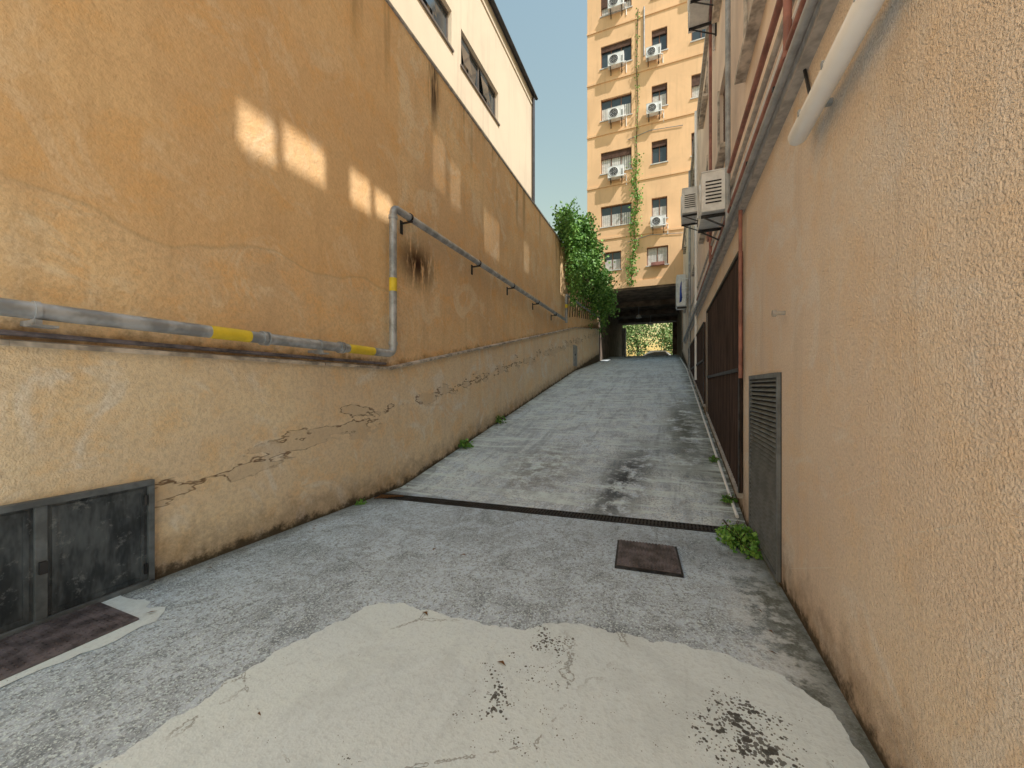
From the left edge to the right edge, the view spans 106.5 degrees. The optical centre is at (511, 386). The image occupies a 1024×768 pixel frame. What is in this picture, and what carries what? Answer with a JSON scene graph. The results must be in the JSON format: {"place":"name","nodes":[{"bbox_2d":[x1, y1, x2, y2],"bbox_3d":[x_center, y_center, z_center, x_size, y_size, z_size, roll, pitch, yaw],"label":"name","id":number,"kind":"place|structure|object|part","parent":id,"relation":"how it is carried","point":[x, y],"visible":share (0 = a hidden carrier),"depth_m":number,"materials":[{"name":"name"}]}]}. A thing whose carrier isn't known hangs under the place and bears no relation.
{"place":"outdoors","nodes":[
{"label":"outdoors","id":0,"kind":"place"},
{"bbox_2d":[0,491,884,767],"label":"concrete yard","id":1,"kind":"structure","parent":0,"point":[217,625],"depth_m":2.82,"materials":[{"name":"grey concrete"}]},
{"bbox_2d":[0,602,138,680],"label":"steel floor plate","id":2,"kind":"object","parent":1,"relation":"on","point":[22,650],"visible":0.98,"depth_m":2.42,"materials":[{"name":"metal"}]},
{"bbox_2d":[0,595,164,687],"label":"mortar border","id":3,"kind":"object","parent":1,"relation":"on","point":[139,609],"visible":0.97,"depth_m":2.50,"materials":[{"name":"grey concrete"}]},
{"bbox_2d":[355,498,366,504],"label":"weed plant","id":4,"kind":"object","parent":1,"relation":"on","point":[360,501],"visible":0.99,"depth_m":5.19,"materials":[{"name":"green plant"}]},
{"bbox_2d":[148,425,775,714],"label":"fallen leaves","id":5,"kind":"object","parent":1,"relation":"on","point":[390,496],"visible":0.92,"depth_m":5.38,"materials":[{"name":"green plant"}]},
{"bbox_2d":[92,602,868,767],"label":"white concrete screed","id":6,"kind":"object","parent":1,"relation":"on","point":[389,685],"visible":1,"depth_m":1.89,"materials":[{"name":"white concrete"}]},
{"bbox_2d":[374,493,731,532],"bbox_3d":[0.295,1.609,4.896,4.749,0.042,0.199,0,0,18],"label":"drain grate","id":7,"kind":"object","parent":1,"relation":"on","point":[640,521],"visible":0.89,"depth_m":4.77,"materials":[{"name":"metal"}]},
{"bbox_2d":[615,539,683,577],"bbox_3d":[1.263,1.585,3.567,0.560,0.049,0.600,0,0,18],"label":"manhole cover","id":8,"kind":"object","parent":1,"relation":"on","point":[653,558],"visible":1,"depth_m":3.48,"materials":[{"name":"metal"}]},
{"bbox_2d":[714,519,750,542],"bbox_3d":[2.334,1.515,4.045,0.353,0.227,0.339,0,0,22],"label":"weed plant","id":9,"kind":"object","parent":1,"relation":"on","point":[719,530],"visible":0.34,"depth_m":4.06,"materials":[{"name":"green plant"}]},
{"bbox_2d":[716,523,759,552],"bbox_3d":[2.283,1.504,3.850,0.416,0.263,0.429,0,0,22],"label":"weed plant","id":10,"kind":"object","parent":1,"relation":"on","point":[732,540],"visible":0.84,"depth_m":3.80,"materials":[{"name":"green plant"}]},
{"bbox_2d":[741,543,763,559],"bbox_3d":[2.270,1.562,3.617,0.225,0.154,0.222,0,0,22],"label":"weed plant","id":11,"kind":"object","parent":1,"relation":"on","point":[751,550],"visible":0.97,"depth_m":3.58,"materials":[{"name":"green plant"}]},
{"bbox_2d":[392,355,747,533],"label":"ramp road","id":12,"kind":"structure","parent":0,"point":[565,444],"depth_m":6.95,"materials":[{"name":"concrete"}]},
{"bbox_2d":[458,438,473,448],"bbox_3d":[-0.935,1.168,7.822,0.348,0.221,0.348,0,0,22],"label":"weed plant","id":13,"kind":"object","parent":12,"relation":"on","point":[466,444],"visible":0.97,"depth_m":7.77,"materials":[{"name":"green plant"}]},
{"bbox_2d":[495,415,506,423],"bbox_3d":[-0.272,0.819,9.493,0.319,0.237,0.416,0,0,22],"label":"weed plant","id":14,"kind":"object","parent":12,"relation":"on","point":[498,420],"visible":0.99,"depth_m":9.45,"materials":[{"name":"green plant"}]},
{"bbox_2d":[689,322,705,406],"bbox_3d":[5.760,-0.521,12.071,0.058,1.969,6.900,0,0,22],"label":"slatted screen","id":15,"kind":"object","parent":12,"relation":"on","point":[700,383],"visible":0.84,"depth_m":9.84,"materials":[{"name":"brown wood"}]},
{"bbox_2d":[680,358,738,517],"bbox_3d":[6.567,-0.139,14.171,0.040,3.402,20.806,0,0,22],"label":"skirting","id":16,"kind":"object","parent":12,"relation":"on","point":[725,483],"visible":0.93,"depth_m":6.34,"materials":[{"name":"grey concrete"}]},
{"bbox_2d":[709,455,720,462],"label":"weed plant","id":17,"kind":"object","parent":12,"relation":"on","point":[713,458],"visible":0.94,"depth_m":6.19,"materials":[{"name":"green plant"}]},
{"bbox_2d":[720,494,737,505],"bbox_3d":[2.785,1.438,4.900,0.210,0.126,0.235,0,0,22],"label":"weed plant","id":18,"kind":"object","parent":12,"relation":"on","point":[727,498],"visible":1,"depth_m":4.88,"materials":[{"name":"green plant"}]},
{"bbox_2d":[494,0,669,355],"label":"sky","id":19,"kind":"structure","parent":0,"point":[549,37],"materials":[{"name":"blue"}]},
{"bbox_2d":[643,350,670,355],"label":"parked car","id":20,"kind":"object","parent":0,"point":[655,352],"visible":0.11,"depth_m":40.12,"materials":[{"name":"white paint"}]},
{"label":"windows","id":21,"kind":"part","parent":20,"relation":"part of","materials":[{"name":"black glass"}]},
{"bbox_3d":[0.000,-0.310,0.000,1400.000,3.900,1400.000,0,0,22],"label":"ground","id":22,"kind":"structure","parent":0,"visible":0},
{"bbox_2d":[0,0,598,367],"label":"retaining wall","id":23,"kind":"structure","parent":22,"relation":"on","point":[258,165],"depth_m":3.96,"materials":[{"name":"orange paint"}]},
{"bbox_2d":[0,205,566,356],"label":"gas pipe","id":24,"kind":"object","parent":23,"relation":"attached to","point":[36,313],"visible":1,"depth_m":3.65,"materials":[{"name":"metal"}]},
{"bbox_2d":[0,327,596,369],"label":"ledge","id":25,"kind":"object","parent":23,"relation":"attached to","point":[27,343],"visible":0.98,"depth_m":3.48,"materials":[{"name":"concrete"}]},
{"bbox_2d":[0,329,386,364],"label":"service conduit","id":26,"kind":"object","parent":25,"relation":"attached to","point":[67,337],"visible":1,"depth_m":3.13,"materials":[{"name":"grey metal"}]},
{"bbox_2d":[385,0,561,241],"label":"coping","id":27,"kind":"object","parent":23,"relation":"on","point":[389,3],"visible":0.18,"depth_m":7.70,"materials":[{"name":"stone"}]},
{"bbox_2d":[565,294,600,322],"bbox_3d":[3.816,-3.425,19.705,0.233,1.650,9.005,0,0,22],"label":"gas pipe","id":28,"kind":"object","parent":23,"relation":"attached to","point":[566,304],"visible":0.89,"depth_m":15.54,"materials":[{"name":"metal"}]},
{"bbox_2d":[549,196,619,336],"bbox_3d":[3.966,-5.354,19.003,2.259,4.799,10.587,0,0,22],"label":"ivy","id":29,"kind":"object","parent":23,"relation":"attached to","point":[587,277],"visible":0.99,"depth_m":16.77,"materials":[{"name":"green plant"}]},
{"bbox_2d":[0,328,598,579],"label":"plinth","id":30,"kind":"structure","parent":22,"relation":"on","point":[227,455],"depth_m":3.78,"materials":[{"name":"beige paint"}]},
{"bbox_2d":[0,479,154,639],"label":"cellar hatch","id":31,"kind":"object","parent":30,"relation":"attached to","point":[61,555],"visible":0.99,"depth_m":2.70,"materials":[{"name":"grey metal"}]},
{"bbox_2d":[573,345,576,365],"bbox_3d":[2.935,-1.425,17.608,0.090,0.950,0.650,0,0,22],"label":"meter cabinet","id":32,"kind":"object","parent":30,"relation":"attached to","point":[574,355],"visible":1,"depth_m":17.36,"materials":[{"name":"grey metal"}]},
{"bbox_2d":[389,0,531,198],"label":"walls","id":33,"kind":"structure","parent":22,"relation":"on","point":[474,24],"depth_m":10.54,"materials":[{"name":"beige paint"}]},
{"bbox_2d":[419,0,499,125],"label":"windows","id":34,"kind":"structure","parent":33,"relation":"attached to","point":[437,11],"depth_m":9.56,"materials":[{"name":"glass"}]},
{"bbox_2d":[488,0,537,99],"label":"roof","id":35,"kind":"structure","parent":33,"relation":"on","point":[493,5],"depth_m":11.96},
{"bbox_2d":[532,97,534,202],"bbox_3d":[0.791,-4.800,14.025,0.099,11.600,0.099,0,0,22],"label":"downpipe","id":36,"kind":"object","parent":33,"relation":"attached to","point":[533,148],"visible":0.34,"depth_m":13.99,"materials":[{"name":"grey metal"}]},
{"bbox_2d":[599,284,682,360],"bbox_3d":[13.795,-2.797,28.405,13.700,6.595,13.990,0,0,22],"label":"passage","id":37,"kind":"object","parent":22,"relation":"on","point":[657,303],"visible":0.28,"depth_m":28.63,"materials":[{"name":"paint"}]},
{"bbox_2d":[587,0,704,289],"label":"walls","id":38,"kind":"structure","parent":37,"relation":"on","point":[678,67],"depth_m":23.20,"materials":[{"name":"paint"}]},
{"bbox_2d":[608,50,626,72],"bbox_3d":[6.481,-19.900,23.556,1.096,1.100,0.470,0,0,22],"label":"air conditioner","id":39,"kind":"object","parent":38,"relation":"attached to","point":[616,60],"visible":1,"depth_m":23.42,"materials":[{"name":"white metal"}]},
{"bbox_2d":[608,104,626,126],"bbox_3d":[6.481,-16.600,23.556,1.096,1.100,0.470,0,0,22],"label":"air conditioner","id":40,"kind":"object","parent":38,"relation":"attached to","point":[616,113],"visible":1,"depth_m":23.41,"materials":[{"name":"white metal"}]},
{"bbox_2d":[608,164,626,184],"bbox_3d":[6.481,-13.000,23.556,1.096,1.100,0.470,0,0,22],"label":"air conditioner","id":41,"kind":"object","parent":38,"relation":"attached to","point":[615,172],"visible":1,"depth_m":23.41,"materials":[{"name":"white metal"}]},
{"bbox_2d":[608,0,626,14],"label":"air conditioner","id":42,"kind":"object","parent":38,"relation":"attached to","point":[614,5],"visible":1,"depth_m":23.48,"materials":[{"name":"white metal"}]},
{"bbox_2d":[624,8,644,285],"bbox_3d":[7.403,-14.561,23.144,1.204,16.878,0.601,0,0,22],"label":"climbing vine","id":43,"kind":"object","parent":38,"relation":"attached to","point":[637,197],"visible":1,"depth_m":23.23,"materials":[{"name":"green plant"}]},
{"bbox_2d":[600,0,705,270],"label":"windows","id":44,"kind":"structure","parent":38,"relation":"attached to","point":[616,215],"depth_m":23.67,"materials":[{"name":"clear glass"}]},
{"bbox_2d":[651,261,664,265],"bbox_3d":[8.678,-7.320,22.746,0.750,0.200,0.180,0,0,22],"label":"planter","id":45,"kind":"object","parent":44,"relation":"attached to","point":[659,263],"visible":1,"depth_m":22.67,"materials":[{"name":"red ceramic"}]},
{"bbox_2d":[645,43,662,66],"bbox_3d":[8.479,-19.660,22.749,0.984,1.020,0.470,0,0,22],"label":"air conditioner","id":46,"kind":"object","parent":38,"relation":"attached to","point":[653,52],"visible":1,"depth_m":22.62,"materials":[{"name":"white metal"}]},
{"bbox_2d":[646,100,663,121],"bbox_3d":[8.516,-16.310,22.734,0.984,1.020,0.470,0,0,22],"label":"air conditioner","id":47,"kind":"object","parent":38,"relation":"attached to","point":[653,108],"visible":1,"depth_m":22.59,"materials":[{"name":"white metal"}]},
{"bbox_2d":[628,6,682,241],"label":"cables","id":48,"kind":"object","parent":38,"relation":"attached to","point":[653,129],"visible":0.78,"depth_m":23.09,"materials":[{"name":"grey paint"}]},
{"bbox_2d":[650,214,667,232],"bbox_3d":[8.729,-9.560,22.648,0.984,1.020,0.470,0,0,22],"label":"air conditioner","id":49,"kind":"object","parent":38,"relation":"attached to","point":[658,221],"visible":1,"depth_m":22.51,"materials":[{"name":"white metal"}]},
{"bbox_2d":[623,323,668,355],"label":"tree","id":50,"kind":"object","parent":22,"relation":"on","point":[637,344],"visible":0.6,"depth_m":48.56,"materials":[{"name":"green plant"}]},
{"bbox_2d":[626,350,671,355],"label":"railing fence","id":51,"kind":"object","parent":22,"relation":"on","point":[643,352],"visible":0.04,"depth_m":45.80,"materials":[{"name":"metal"}]},
{"bbox_2d":[648,323,671,353],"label":"tree","id":52,"kind":"object","parent":22,"relation":"on","point":[666,340],"visible":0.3,"depth_m":49.02,"materials":[{"name":"green plant"}]},
{"bbox_2d":[682,0,796,346],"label":"wall","id":53,"kind":"structure","parent":22,"relation":"on","point":[740,92],"depth_m":6.68,"materials":[{"name":"paint"}]},
{"bbox_2d":[675,274,686,309],"bbox_3d":[7.725,-4.260,17.479,0.470,1.480,1.000,0,0,22],"label":"air conditioner unit","id":54,"kind":"object","parent":53,"relation":"attached to","point":[682,304],"visible":1,"depth_m":17.04,"materials":[{"name":"white metal"}]},
{"bbox_2d":[679,278,687,302],"bbox_3d":[6.881,-3.764,15.177,0.410,0.687,1.515,0,0,22],"label":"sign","id":55,"kind":"object","parent":53,"relation":"attached to","point":[680,299],"visible":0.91,"depth_m":14.94,"materials":[{"name":"blue metal"}]},
{"bbox_2d":[681,186,697,230],"bbox_3d":[4.651,-4.410,9.833,0.570,1.020,0.984,0,0,22],"label":"air conditioner","id":56,"kind":"object","parent":53,"relation":"attached to","point":[688,206],"visible":0.91,"depth_m":9.46,"materials":[{"name":"white metal"}]},
{"bbox_2d":[688,0,716,50],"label":"air conditioner","id":57,"kind":"object","parent":53,"relation":"attached to","point":[698,11],"visible":0.99,"depth_m":7.42,"materials":[{"name":"white metal"}]},
{"bbox_2d":[697,168,724,240],"bbox_3d":[3.085,-2.590,5.824,0.470,0.980,0.928,0,0,22],"label":"air conditioner","id":58,"kind":"object","parent":53,"relation":"attached to","point":[711,202],"visible":0.91,"depth_m":5.46,"materials":[{"name":"white metal"}]},
{"bbox_2d":[683,0,766,312],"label":"windows","id":59,"kind":"structure","parent":53,"relation":"attached to","point":[751,25],"depth_m":4.75,"materials":[{"name":"grey glass"}]},
{"bbox_2d":[683,0,838,379],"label":"service pipes","id":60,"kind":"object","parent":53,"relation":"attached to","point":[802,29],"visible":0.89,"depth_m":3.81,"materials":[{"name":"reddish-brown painted metal"},{"name":"grey metal"}]},
{"bbox_2d":[682,0,1023,767],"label":"wall","id":61,"kind":"structure","parent":22,"relation":"on","point":[884,240],"depth_m":1.45,"materials":[{"name":"beige paint"}]},
{"bbox_2d":[706,252,742,498],"bbox_3d":[3.466,-0.146,6.392,0.058,2.958,3.950,0,0,22],"label":"slatted screen","id":62,"kind":"object","parent":61,"relation":"attached to","point":[724,414],"visible":0.96,"depth_m":5.51,"materials":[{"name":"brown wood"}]},
{"bbox_2d":[749,372,781,582],"bbox_3d":[2.344,0.723,3.572,0.030,1.675,1.140,0,0,22],"label":"louvre vent","id":63,"kind":"object","parent":61,"relation":"attached to","point":[765,457],"visible":1,"depth_m":3.40,"materials":[{"name":"grey metal"}]},
{"bbox_2d":[771,310,785,316],"bbox_3d":[2.072,-0.570,2.959,0.095,0.050,0.050,0,0,22],"label":"vent stub","id":64,"kind":"object","parent":61,"relation":"attached to","point":[774,313],"visible":0.87,"depth_m":2.95,"materials":[{"name":"plastic"}]},
{"bbox_2d":[788,0,884,145],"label":"pipe","id":65,"kind":"object","parent":61,"relation":"attached to","point":[857,22],"visible":1,"depth_m":1.78,"materials":[{"name":"grey paint"}]}
]}

